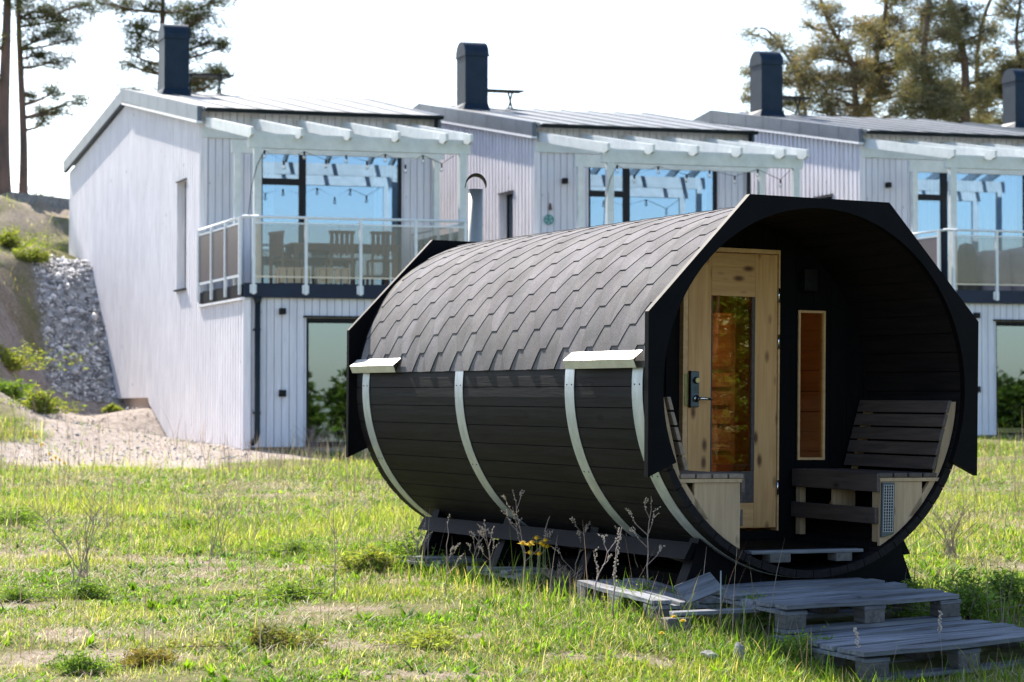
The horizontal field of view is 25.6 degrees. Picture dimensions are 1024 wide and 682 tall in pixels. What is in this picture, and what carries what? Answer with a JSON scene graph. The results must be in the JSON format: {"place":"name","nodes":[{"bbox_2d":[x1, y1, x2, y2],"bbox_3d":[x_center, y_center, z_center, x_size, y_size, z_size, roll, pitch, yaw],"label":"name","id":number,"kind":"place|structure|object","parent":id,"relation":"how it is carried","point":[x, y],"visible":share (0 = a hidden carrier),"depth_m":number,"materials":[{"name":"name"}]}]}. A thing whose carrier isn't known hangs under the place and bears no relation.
{"place":"outdoors","nodes":[
{"label":"outdoors","id":0,"kind":"place"},
{"bbox_2d":[0,194,76,442],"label":"hill grass","id":1,"kind":"structure","parent":0,"point":[27,433],"depth_m":36.76,"materials":[{"name":"plant"}]},
{"bbox_2d":[407,235,436,264],"bbox_3d":[-1.545,-1.342,38.633,0.420,0.910,0.440,0,-2,-16],"label":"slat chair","id":2,"kind":"object","parent":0,"point":[434,237],"visible":0.16,"depth_m":38.62,"materials":[{"name":"grey wood"}]},
{"bbox_2d":[0,192,1023,681],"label":"ground","id":3,"kind":"structure","parent":0,"point":[24,294],"depth_m":21.94,"materials":[{"name":"sand"}]},
{"bbox_2d":[0,373,35,398],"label":"shrub","id":4,"kind":"object","parent":3,"relation":"on","point":[11,388],"visible":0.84,"depth_m":39.95,"materials":[{"name":"green plant"}]},
{"bbox_2d":[0,0,51,193],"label":"pine tree","id":5,"kind":"object","parent":3,"relation":"on","point":[5,174],"visible":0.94,"depth_m":60.11,"materials":[{"name":"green plant"}]},
{"bbox_2d":[0,498,51,525],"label":"weed clump","id":6,"kind":"object","parent":3,"relation":"on","point":[22,517],"visible":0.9,"depth_m":19.90,"materials":[{"name":"green plant"}]},
{"bbox_2d":[0,223,55,248],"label":"shrub","id":7,"kind":"object","parent":3,"relation":"on","point":[8,239],"visible":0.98,"depth_m":49.96,"materials":[{"name":"green plant"}]},
{"bbox_2d":[0,579,60,602],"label":"weed clump","id":8,"kind":"object","parent":3,"relation":"on","point":[11,595],"visible":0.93,"depth_m":13.73,"materials":[{"name":"green plant"}]},
{"bbox_2d":[11,243,51,263],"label":"shrub","id":9,"kind":"object","parent":3,"relation":"on","point":[35,255],"visible":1,"depth_m":47.89,"materials":[{"name":"green plant"}]},
{"bbox_2d":[7,193,68,208],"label":"wall","id":10,"kind":"structure","parent":3,"relation":"on","point":[31,199],"depth_m":59.55,"materials":[{"name":"concrete"}]},
{"bbox_2d":[17,174,65,197],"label":"shrub","id":11,"kind":"object","parent":3,"relation":"on","point":[42,189],"visible":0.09,"depth_m":70.04,"materials":[{"name":"green plant"}]},
{"bbox_2d":[17,233,68,250],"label":"shrub","id":12,"kind":"object","parent":3,"relation":"on","point":[45,246],"visible":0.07,"depth_m":53.08,"materials":[{"name":"green plant"}]},
{"bbox_2d":[0,381,88,415],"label":"shrub","id":13,"kind":"object","parent":3,"relation":"on","point":[41,397],"visible":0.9,"depth_m":38.90,"materials":[{"name":"green plant"}]},
{"bbox_2d":[0,337,93,371],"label":"shrub","id":14,"kind":"object","parent":3,"relation":"on","point":[9,358],"visible":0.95,"depth_m":43.01,"materials":[{"name":"green plant"}]},
{"bbox_2d":[0,0,105,193],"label":"pine tree","id":15,"kind":"object","parent":3,"relation":"on","point":[57,19],"visible":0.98,"depth_m":61.02,"materials":[{"name":"green plant"}]},
{"bbox_2d":[32,647,121,675],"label":"weed clump","id":16,"kind":"object","parent":3,"relation":"on","point":[81,661],"visible":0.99,"depth_m":10.46,"materials":[{"name":"green plant"}]},
{"bbox_2d":[36,574,117,598],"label":"weed clump","id":17,"kind":"object","parent":3,"relation":"on","point":[94,591],"visible":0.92,"depth_m":14.03,"materials":[{"name":"green plant"}]},
{"bbox_2d":[37,484,121,592],"bbox_3d":[-2.798,1.260,14.411,0.633,0.690,0.305,0,-2,0],"label":"dry bush","id":18,"kind":"object","parent":3,"relation":"on","point":[86,562],"visible":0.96,"depth_m":14.42,"materials":[{"name":"plant"}]},
{"bbox_2d":[101,402,123,413],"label":"shrub","id":19,"kind":"object","parent":3,"relation":"on","point":[111,408],"visible":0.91,"depth_m":43.42,"materials":[{"name":"green plant"}]},
{"bbox_2d":[0,248,252,460],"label":"stone bank","id":20,"kind":"structure","parent":3,"relation":"on","point":[94,315],"depth_m":46.48,"materials":[{"name":"stone"}]},
{"bbox_2d":[113,644,178,666],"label":"weed clump","id":21,"kind":"object","parent":3,"relation":"on","point":[145,655],"visible":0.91,"depth_m":10.76,"materials":[{"name":"green plant"}]},
{"bbox_2d":[81,0,243,98],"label":"pine tree","id":22,"kind":"object","parent":3,"relation":"on","point":[191,21],"visible":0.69,"depth_m":66.05,"materials":[{"name":"green plant"}]},
{"bbox_2d":[158,514,215,530],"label":"weed clump","id":23,"kind":"object","parent":3,"relation":"on","point":[175,524],"visible":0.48,"depth_m":19.47,"materials":[{"name":"green plant"}]},
{"bbox_2d":[191,482,248,556],"bbox_3d":[-2.216,1.346,17.094,0.400,0.592,0.336,1,-2,-23],"label":"dry bush","id":24,"kind":"object","parent":3,"relation":"on","point":[217,520],"visible":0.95,"depth_m":17.06,"materials":[{"name":"plant"}]},
{"bbox_2d":[157,614,332,649],"bbox_3d":[-1.345,1.497,11.437,0.851,0.223,0.444,0,-2,0],"label":"weed clump","id":25,"kind":"object","parent":3,"relation":"on","point":[269,635],"visible":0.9,"depth_m":11.40,"materials":[{"name":"green plant"}]},
{"bbox_2d":[63,24,472,451],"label":"terraced house","id":26,"kind":"structure","parent":3,"relation":"on","point":[204,319],"depth_m":40.05,"materials":[{"name":"white wood"}]},
{"bbox_2d":[173,178,186,291],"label":"side window","id":27,"kind":"structure","parent":26,"relation":"in","point":[184,220],"depth_m":41.02,"materials":[{"name":"grey glass"}]},
{"bbox_2d":[268,231,302,283],"bbox_3d":[-3.779,-1.369,37.736,0.420,0.910,0.440,1,-2,-39],"label":"slat chair","id":28,"kind":"object","parent":26,"relation":"on","point":[276,243],"visible":0.81,"depth_m":37.66,"materials":[{"name":"brown wood"}]},
{"bbox_2d":[274,267,309,283],"bbox_3d":[-3.623,-1.067,37.224,0.540,0.275,0.365,0,-2,-16],"label":"stool","id":29,"kind":"object","parent":26,"relation":"on","point":[289,272],"visible":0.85,"depth_m":37.05,"materials":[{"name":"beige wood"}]},
{"bbox_2d":[261,154,400,283],"bbox_3d":[-3.229,-2.112,40.102,2.569,2.480,0.090,0,-2,-16],"label":"balcony window","id":30,"kind":"structure","parent":26,"relation":"in","point":[300,182],"depth_m":39.94,"materials":[{"name":"black metal"}]},
{"bbox_2d":[303,316,359,445],"bbox_3d":[-2.334,0.663,37.209,2.283,2.135,0.199,0,-2,-16],"label":"patio window","id":31,"kind":"structure","parent":26,"relation":"in","point":[326,343],"depth_m":37.06,"materials":[{"name":"clear glass"}]},
{"bbox_2d":[314,268,349,283],"bbox_3d":[-2.983,-1.063,37.364,0.540,0.275,0.365,0,-2,-16],"label":"stool","id":32,"kind":"object","parent":26,"relation":"on","point":[319,272],"visible":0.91,"depth_m":37.20,"materials":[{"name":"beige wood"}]},
{"bbox_2d":[325,230,354,283],"bbox_3d":[-2.877,-1.372,37.644,0.440,0.910,0.420,0,-2,-16],"label":"slat chair","id":33,"kind":"object","parent":26,"relation":"on","point":[337,233],"visible":0.85,"depth_m":37.47,"materials":[{"name":"brown wood"}]},
{"bbox_2d":[284,243,401,284],"bbox_3d":[-2.891,-1.260,38.355,1.900,0.730,0.847,0,-2,-16],"label":"balcony table","id":34,"kind":"object","parent":26,"relation":"on","point":[296,249],"visible":0.52,"depth_m":38.10,"materials":[{"name":"brown wood"}]},
{"bbox_2d":[248,150,452,214],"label":"string lights","id":35,"kind":"object","parent":26,"relation":"hanging from","point":[303,152],"visible":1,"depth_m":37.11,"materials":[{"name":"black plastic"}]},
{"bbox_2d":[366,231,395,284],"bbox_3d":[-2.204,-1.366,37.836,0.440,0.910,0.420,0,-2,-16],"label":"slat chair","id":36,"kind":"object","parent":26,"relation":"on","point":[372,260],"visible":0.94,"depth_m":37.66,"materials":[{"name":"brown wood"}]},
{"bbox_2d":[220,573,327,599],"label":"weed clump","id":37,"kind":"object","parent":3,"relation":"on","point":[274,591],"visible":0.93,"depth_m":13.95,"materials":[{"name":"green plant"}]},
{"bbox_2d":[230,537,328,555],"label":"weed clump","id":38,"kind":"object","parent":3,"relation":"on","point":[296,545],"visible":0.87,"depth_m":17.27,"materials":[{"name":"green plant"}]},
{"bbox_2d":[289,424,333,452],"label":"dry bush","id":39,"kind":"object","parent":3,"relation":"on","point":[312,435],"visible":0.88,"depth_m":36.25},
{"bbox_2d":[322,498,364,591],"bbox_3d":[-1.058,1.288,14.164,0.275,0.624,0.128,0,-2,0],"label":"dry stalk","id":40,"kind":"object","parent":3,"relation":"on","point":[334,535],"visible":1,"depth_m":14.12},
{"bbox_2d":[311,537,413,573],"bbox_3d":[-1.041,1.522,15.852,0.723,0.317,0.544,0,-2,0],"label":"weed clump","id":41,"kind":"object","parent":3,"relation":"on","point":[362,560],"visible":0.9,"depth_m":15.71,"materials":[{"name":"green plant"}]},
{"bbox_2d":[360,620,466,652],"bbox_3d":[-0.412,1.519,11.521,0.572,0.189,0.563,-1,-2,40],"label":"weed clump","id":42,"kind":"object","parent":3,"relation":"on","point":[426,635],"visible":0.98,"depth_m":11.50,"materials":[{"name":"green plant"}]},
{"bbox_2d":[376,527,453,563],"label":"weed clump","id":43,"kind":"object","parent":3,"relation":"on","point":[398,545],"visible":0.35,"depth_m":16.27,"materials":[{"name":"green plant"}]},
{"bbox_2d":[402,523,432,572],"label":"dry stalk","id":44,"kind":"object","parent":3,"relation":"on","point":[416,541],"visible":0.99,"depth_m":15.72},
{"bbox_2d":[393,555,489,573],"bbox_3d":[-0.142,1.598,16.113,1.236,0.156,0.806,1,-2,-27],"label":"pallet","id":45,"kind":"object","parent":3,"relation":"on","point":[455,557],"visible":0.25,"depth_m":15.74,"materials":[{"name":"wood"}]},
{"bbox_2d":[445,514,463,596],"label":"dry stalk","id":46,"kind":"object","parent":3,"relation":"on","point":[453,548],"visible":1,"depth_m":13.85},
{"bbox_2d":[466,528,488,579],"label":"dry stalk","id":47,"kind":"object","parent":3,"relation":"on","point":[471,532],"visible":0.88,"depth_m":14.85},
{"bbox_2d":[478,520,498,587],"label":"dry stalk","id":48,"kind":"object","parent":3,"relation":"on","point":[483,531],"visible":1,"depth_m":14.42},
{"bbox_2d":[0,389,1023,681],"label":"grass","id":49,"kind":"structure","parent":3,"relation":"on","point":[598,621],"depth_m":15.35,"materials":[{"name":"plant"}]},
{"bbox_2d":[517,541,526,585],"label":"dandelion","id":50,"kind":"object","parent":3,"relation":"on","point":[522,543],"visible":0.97,"depth_m":14.09,"materials":[{"name":"yellow plant"}]},
{"bbox_2d":[500,489,552,580],"bbox_3d":[0.065,1.257,14.353,0.338,0.633,0.256,1,-2,-35],"label":"dry stalk","id":51,"kind":"object","parent":3,"relation":"on","point":[514,514],"visible":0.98,"depth_m":14.31,"materials":[{"name":"plant"}]},
{"bbox_2d":[526,542,533,587],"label":"dandelion","id":52,"kind":"object","parent":3,"relation":"on","point":[529,544],"visible":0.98,"depth_m":14.00,"materials":[{"name":"yellow plant"}]},
{"bbox_2d":[466,566,598,586],"bbox_3d":[0.423,1.567,14.998,1.228,0.149,0.806,1,-2,-27],"label":"pallet","id":53,"kind":"object","parent":3,"relation":"on","point":[519,570],"visible":0.16,"depth_m":14.70,"materials":[{"name":"wood"}]},
{"bbox_2d":[346,173,978,590],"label":"barrel sauna","id":54,"kind":"structure","parent":53,"relation":"on","point":[788,385],"depth_m":14.05,"materials":[{"name":"black stained wood"},{"name":"grey felt shingle"},{"name":"galvanised steel"}]},
{"bbox_2d":[687,252,777,527],"bbox_3d":[1.375,0.305,13.958,0.649,1.704,0.114,1,-2,-27],"label":"door","id":55,"kind":"structure","parent":54,"relation":"in","point":[755,276],"depth_m":14.03,"materials":[{"name":"brown wood"}]},
{"bbox_2d":[797,310,825,459],"bbox_3d":[1.889,0.278,14.308,0.205,0.945,0.045,1,-2,-27],"label":"window","id":56,"kind":"structure","parent":54,"relation":"in","point":[822,361],"depth_m":14.33,"materials":[{"name":"beige wood"}]},
{"bbox_2d":[530,540,534,584],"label":"dandelion","id":57,"kind":"object","parent":3,"relation":"on","point":[532,541],"visible":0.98,"depth_m":14.09,"materials":[{"name":"yellow plant"}]},
{"bbox_2d":[534,536,539,582],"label":"dandelion","id":58,"kind":"object","parent":3,"relation":"on","point":[536,537],"visible":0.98,"depth_m":14.10,"materials":[{"name":"yellow plant"}]},
{"bbox_2d":[537,542,544,589],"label":"dandelion","id":59,"kind":"object","parent":3,"relation":"on","point":[540,543],"visible":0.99,"depth_m":14.08,"materials":[{"name":"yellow plant"}]},
{"bbox_2d":[536,516,550,572],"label":"dry stalk","id":60,"kind":"object","parent":3,"relation":"on","point":[539,546],"visible":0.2,"depth_m":14.51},
{"bbox_2d":[540,543,546,590],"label":"dandelion","id":61,"kind":"object","parent":3,"relation":"on","point":[543,545],"visible":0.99,"depth_m":14.06,"materials":[{"name":"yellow plant"}]},
{"bbox_2d":[545,544,551,584],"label":"dandelion","id":62,"kind":"object","parent":3,"relation":"on","point":[547,546],"visible":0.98,"depth_m":14.10,"materials":[{"name":"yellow plant"}]},
{"bbox_2d":[541,560,582,594],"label":"dry bush","id":63,"kind":"object","parent":3,"relation":"on","point":[559,571],"visible":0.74,"depth_m":13.91,"materials":[{"name":"plant"}]},
{"bbox_2d":[552,516,589,583],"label":"dry stalk","id":64,"kind":"object","parent":3,"relation":"on","point":[586,527],"visible":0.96,"depth_m":14.06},
{"bbox_2d":[592,533,619,603],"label":"dry stalk","id":65,"kind":"object","parent":3,"relation":"on","point":[608,558],"visible":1,"depth_m":12.73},
{"bbox_2d":[413,42,808,240],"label":"terraced house","id":66,"kind":"structure","parent":3,"relation":"on","point":[529,165],"depth_m":42.50,"materials":[{"name":"white wood"}]},
{"bbox_2d":[498,190,513,237],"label":"side window","id":67,"kind":"structure","parent":66,"relation":"in","point":[508,198],"depth_m":43.07,"materials":[{"name":"black glass"}]},
{"bbox_2d":[544,203,553,224],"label":"wall ornament","id":68,"kind":"object","parent":66,"relation":"attached to","point":[549,218],"depth_m":41.54,"materials":[{"name":"teal paint"}]},
{"bbox_2d":[588,167,716,226],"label":"balcony window","id":69,"kind":"structure","parent":66,"relation":"in","point":[625,193],"depth_m":42.04,"materials":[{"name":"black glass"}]},
{"bbox_2d":[603,165,785,224],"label":"string lights","id":70,"kind":"object","parent":66,"relation":"hanging from","point":[758,170],"visible":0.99,"depth_m":39.26,"materials":[{"name":"black plastic"}]},
{"bbox_2d":[611,527,621,618],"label":"dry stalk","id":71,"kind":"object","parent":3,"relation":"on","point":[615,561],"visible":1,"depth_m":12.39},
{"bbox_2d":[581,576,673,610],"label":"weed clump","id":72,"kind":"object","parent":3,"relation":"on","point":[645,588],"visible":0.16,"depth_m":12.91,"materials":[{"name":"green plant"}]},
{"bbox_2d":[626,497,664,583],"bbox_3d":[0.766,1.219,12.974,0.236,0.663,0.140,0,-2,0],"label":"dry stalk","id":73,"kind":"object","parent":3,"relation":"on","point":[632,530],"visible":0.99,"depth_m":13.00,"materials":[{"name":"plant"}]},
{"bbox_2d":[577,578,722,620],"bbox_3d":[0.777,1.497,12.978,0.426,0.146,1.181,1,0,-20],"label":"pallet","id":74,"kind":"object","parent":3,"relation":"on","point":[673,602],"visible":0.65,"depth_m":12.80,"materials":[{"name":"wood"}]},
{"bbox_2d":[674,572,723,604],"bbox_3d":[1.035,1.369,12.499,0.278,0.130,0.023,-16,-36,-38],"label":"loose board","id":75,"kind":"object","parent":74,"relation":"on","point":[704,587],"visible":1,"depth_m":12.48,"materials":[{"name":"wood"}]},
{"bbox_2d":[292,526,1023,681],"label":"long grass","id":76,"kind":"structure","parent":3,"relation":"on","point":[430,572],"depth_m":13.30,"materials":[{"name":"plant"}]},
{"bbox_2d":[660,616,690,632],"bbox_3d":[0.880,1.540,12.119,0.140,0.110,0.100,1,-2,-23],"label":"wood block","id":77,"kind":"object","parent":3,"relation":"on","point":[670,620],"depth_m":12.07,"materials":[{"name":"wood"}]},
{"bbox_2d":[669,607,760,615],"bbox_3d":[1.100,1.466,12.221,0.487,0.022,0.100,-2,-1,-10],"label":"loose board","id":78,"kind":"object","parent":77,"relation":"on","point":[713,611],"visible":1,"depth_m":12.18,"materials":[{"name":"wood"}]},
{"bbox_2d":[699,650,718,659],"bbox_3d":[0.999,1.595,11.459,0.082,0.054,0.142,1,-2,-25],"label":"rock","id":79,"kind":"object","parent":3,"relation":"on","point":[709,654],"visible":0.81,"depth_m":11.41,"materials":[{"name":"grey stone"}]},
{"bbox_2d":[720,571,721,629],"bbox_3d":[1.116,1.409,12.063,0.010,0.360,0.009,0,-2,0],"label":"metal stake","id":80,"kind":"object","parent":3,"relation":"on","point":[720,596],"visible":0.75,"depth_m":12.06,"materials":[{"name":"silver metal"}]},
{"bbox_2d":[733,642,744,660],"bbox_3d":[1.160,1.606,11.508,0.067,0.145,0.067,-1,-2,33],"label":"rock","id":81,"kind":"object","parent":3,"relation":"on","point":[740,648],"visible":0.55,"depth_m":11.48,"materials":[{"name":"grey stone"}]},
{"bbox_2d":[724,589,774,627],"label":"weed clump","id":82,"kind":"object","parent":3,"relation":"on","point":[766,618],"visible":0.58,"depth_m":12.30,"materials":[{"name":"green plant"}]},
{"bbox_2d":[728,21,838,114],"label":"pine tree","id":83,"kind":"object","parent":3,"relation":"on","point":[781,46],"visible":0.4,"depth_m":66.15,"materials":[{"name":"green plant"}]},
{"bbox_2d":[753,621,834,656],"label":"weed clump","id":84,"kind":"object","parent":3,"relation":"on","point":[786,645],"visible":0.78,"depth_m":11.71,"materials":[{"name":"green plant"}]},
{"bbox_2d":[785,0,893,117],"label":"pine tree","id":85,"kind":"object","parent":3,"relation":"on","point":[854,77],"visible":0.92,"depth_m":63.96,"materials":[{"name":"green plant"}]},
{"bbox_2d":[853,627,860,647],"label":"dry stalk","id":86,"kind":"object","parent":3,"relation":"on","point":[856,634],"visible":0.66,"depth_m":11.49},
{"bbox_2d":[693,51,1023,434],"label":"terraced house","id":87,"kind":"structure","parent":3,"relation":"on","point":[944,189],"depth_m":43.83,"materials":[{"name":"white wood"}]},
{"bbox_2d":[813,194,832,198],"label":"side window","id":88,"kind":"structure","parent":87,"relation":"in","point":[828,194],"depth_m":44.77,"materials":[{"name":"black glass"}]},
{"bbox_2d":[957,243,978,289],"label":"furniture cover","id":89,"kind":"object","parent":87,"relation":"on","point":[967,264],"visible":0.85,"depth_m":41.35,"materials":[{"name":"fabric"}]},
{"bbox_2d":[918,172,1023,279],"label":"balcony window","id":90,"kind":"structure","parent":87,"relation":"in","point":[942,197],"depth_m":43.92,"materials":[{"name":"black metal"}]},
{"bbox_2d":[976,250,1010,290],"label":"furniture cover","id":91,"kind":"object","parent":87,"relation":"on","point":[986,266],"visible":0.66,"depth_m":41.59,"materials":[{"name":"fabric"}]},
{"bbox_2d":[993,319,1023,434],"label":"patio window","id":92,"kind":"structure","parent":87,"relation":"in","point":[1009,339],"depth_m":41.05,"materials":[{"name":"clear glass"}]},
{"bbox_2d":[1007,247,1023,290],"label":"furniture cover","id":93,"kind":"object","parent":87,"relation":"on","point":[1017,267],"visible":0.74,"depth_m":41.58,"materials":[{"name":"fabric"}]},
{"bbox_2d":[840,0,932,118],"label":"pine tree","id":94,"kind":"object","parent":3,"relation":"on","point":[885,20],"visible":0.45,"depth_m":66.00,"materials":[{"name":"green plant"}]},
{"bbox_2d":[772,619,1023,681],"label":"pallet","id":95,"kind":"object","parent":3,"relation":"on","point":[966,637],"visible":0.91,"depth_m":11.65,"materials":[{"name":"wood"}]},
{"bbox_2d":[708,577,961,633],"bbox_3d":[1.755,1.468,12.658,1.212,0.151,0.926,0,1,-29],"label":"pallet","id":96,"kind":"object","parent":95,"relation":"on","point":[867,600],"visible":0.92,"depth_m":12.47,"materials":[{"name":"wood"}]},
{"bbox_2d":[901,575,929,611],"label":"weed clump","id":97,"kind":"object","parent":3,"relation":"on","point":[913,583],"visible":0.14,"depth_m":13.25,"materials":[{"name":"green plant"}]},
{"bbox_2d":[905,525,926,547],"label":"dry bush","id":98,"kind":"object","parent":3,"relation":"on","point":[913,534],"visible":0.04,"depth_m":16.05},
{"bbox_2d":[880,0,979,122],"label":"pine tree","id":99,"kind":"object","parent":3,"relation":"on","point":[924,98],"visible":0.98,"depth_m":63.03,"materials":[{"name":"green plant"}]},
{"bbox_2d":[937,610,942,653],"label":"dry stalk","id":100,"kind":"object","parent":3,"relation":"on","point":[940,626],"visible":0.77,"depth_m":12.00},
{"bbox_2d":[922,500,977,557],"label":"dry bush","id":101,"kind":"object","parent":3,"relation":"on","point":[949,546],"visible":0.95,"depth_m":16.89,"materials":[{"name":"plant"}]},
{"bbox_2d":[884,561,1023,619],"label":"weed clump","id":102,"kind":"object","parent":3,"relation":"on","point":[967,595],"visible":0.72,"depth_m":12.88,"materials":[{"name":"green plant"}]},
{"bbox_2d":[910,0,1011,124],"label":"pine tree","id":103,"kind":"object","parent":3,"relation":"on","point":[973,94],"visible":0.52,"depth_m":67.16,"materials":[{"name":"green plant"}]},
{"bbox_2d":[927,564,1023,610],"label":"weed clump","id":104,"kind":"object","parent":3,"relation":"on","point":[1015,581],"visible":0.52,"depth_m":13.32,"materials":[{"name":"green plant"}]},
{"bbox_2d":[961,69,1023,130],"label":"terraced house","id":105,"kind":"structure","parent":3,"relation":"on","point":[1012,82],"depth_m":53.22,"materials":[{"name":"grey metal"}]},
{"bbox_2d":[970,0,1023,123],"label":"pine tree","id":106,"kind":"object","parent":3,"relation":"on","point":[996,51],"visible":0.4,"depth_m":69.97,"materials":[{"name":"green plant"}]},
{"bbox_2d":[982,0,1023,124],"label":"pine tree","id":107,"kind":"object","parent":3,"relation":"on","point":[1019,43],"visible":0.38,"depth_m":69.27,"materials":[{"name":"green plant"}]},
{"bbox_2d":[0,0,1023,198],"label":"sky","id":108,"kind":"structure","parent":0,"point":[673,58],"materials":[{"name":"white"}]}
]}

